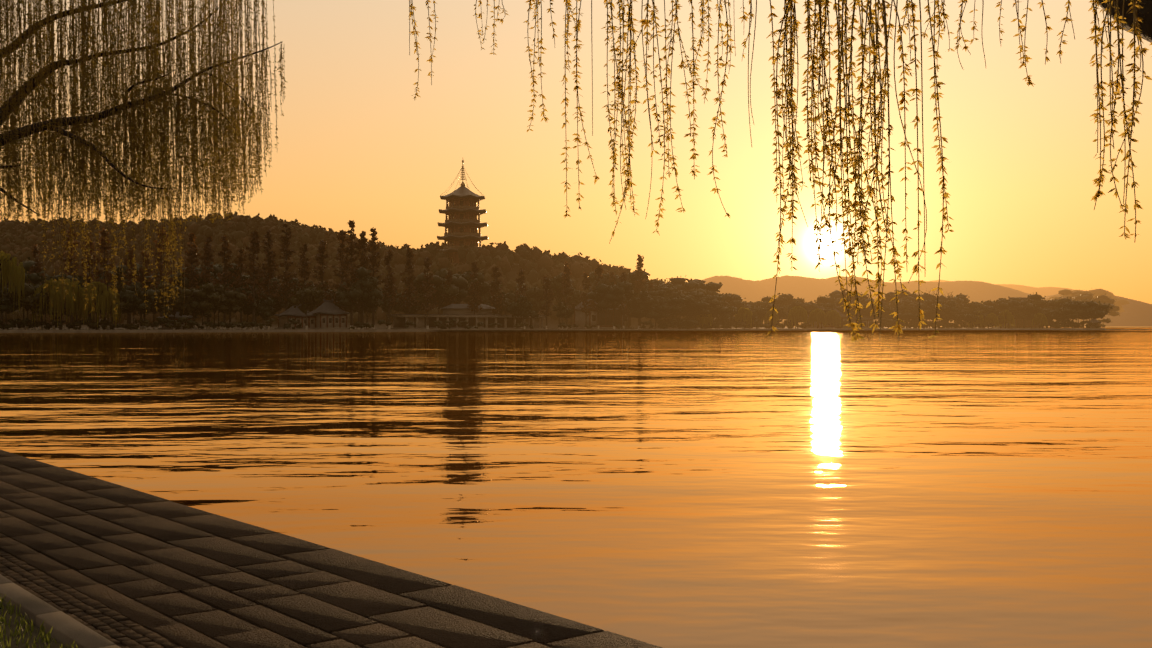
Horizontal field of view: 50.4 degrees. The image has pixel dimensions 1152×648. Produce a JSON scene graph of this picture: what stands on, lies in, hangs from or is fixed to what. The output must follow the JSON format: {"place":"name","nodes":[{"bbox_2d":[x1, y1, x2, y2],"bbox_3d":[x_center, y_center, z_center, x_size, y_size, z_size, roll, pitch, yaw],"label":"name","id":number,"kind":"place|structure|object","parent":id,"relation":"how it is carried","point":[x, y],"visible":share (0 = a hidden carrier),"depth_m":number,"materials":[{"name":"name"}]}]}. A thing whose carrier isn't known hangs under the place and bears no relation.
{"place":"outdoors","nodes":[
{"label":"outdoors","id":0,"kind":"place"},
{"bbox_2d":[0,594,77,647],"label":"embankment ground","id":1,"kind":"structure","parent":0,"point":[35,633],"depth_m":6.42,"materials":[{"name":"green plant"}]},
{"bbox_2d":[0,0,286,318],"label":"willow tree","id":2,"kind":"object","parent":1,"relation":"on","point":[158,102],"visible":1,"depth_m":22.31,"materials":[{"name":"green plant"}]},
{"bbox_2d":[0,450,661,647],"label":"paved walkway","id":3,"kind":"structure","parent":1,"relation":"on","point":[86,561],"depth_m":7.54,"materials":[{"name":"stone"}]},
{"bbox_2d":[408,0,1151,341],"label":"willow tree","id":4,"kind":"object","parent":1,"relation":"on","point":[1132,16],"visible":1,"depth_m":3.87,"materials":[{"name":"green plant"}]},
{"bbox_2d":[0,327,1151,647],"bbox_3d":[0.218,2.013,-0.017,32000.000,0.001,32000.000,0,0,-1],"label":"lake water","id":5,"kind":"structure","parent":0,"point":[814,489],"depth_m":18.21,"materials":[{"name":"orange liquid"}]},
{"bbox_2d":[0,326,1151,332],"bbox_3d":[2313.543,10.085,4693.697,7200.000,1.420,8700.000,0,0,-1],"label":"shore land","id":6,"kind":"structure","parent":0,"point":[233,330],"depth_m":430.95,"materials":[{"name":"brown soil"}]},
{"bbox_2d":[0,220,1128,329],"bbox_3d":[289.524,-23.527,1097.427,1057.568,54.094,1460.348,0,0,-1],"label":"shore trees","id":7,"kind":"object","parent":6,"relation":"on","point":[224,290],"visible":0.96,"depth_m":458.50,"materials":[{"name":"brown plant"}]},
{"bbox_2d":[157,288,1100,329],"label":"lakeside pavilions","id":8,"kind":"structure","parent":6,"relation":"on","point":[327,314],"depth_m":475.65,"materials":[{"name":"brown tile"}]},
{"bbox_2d":[0,0,1151,303],"label":"sky","id":9,"kind":"structure","parent":0,"point":[355,144],"materials":[{"name":"orange"}]},
{"bbox_2d":[3,232,1151,329],"bbox_3d":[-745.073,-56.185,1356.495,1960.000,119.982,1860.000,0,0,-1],"label":"pagoda hill","id":10,"kind":"structure","parent":0,"point":[551,322],"depth_m":584.80,"materials":[{"name":"green plant"}]},
{"bbox_2d":[0,211,685,324],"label":"hill forest trees","id":11,"kind":"object","parent":10,"relation":"on","point":[536,263],"visible":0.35,"depth_m":722.52,"materials":[{"name":"green plant"}]},
{"bbox_2d":[436,160,487,266],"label":"pagoda","id":12,"kind":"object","parent":10,"relation":"on","point":[462,223],"visible":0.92,"depth_m":653.64,"materials":[{"name":"brown metal"}]},
{"bbox_2d":[703,275,1151,325],"bbox_3d":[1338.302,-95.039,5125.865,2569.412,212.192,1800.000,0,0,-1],"label":"distant mountains","id":13,"kind":"structure","parent":0,"point":[1134,313],"depth_m":4628.95,"materials":[{"name":"brown"}]},
{"bbox_2d":[932,280,1073,296],"bbox_3d":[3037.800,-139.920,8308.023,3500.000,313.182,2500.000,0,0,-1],"label":"distant mountains","id":14,"kind":"structure","parent":0,"point":[1044,291],"depth_m":7871.62,"materials":[{"name":"orange"}]}
]}

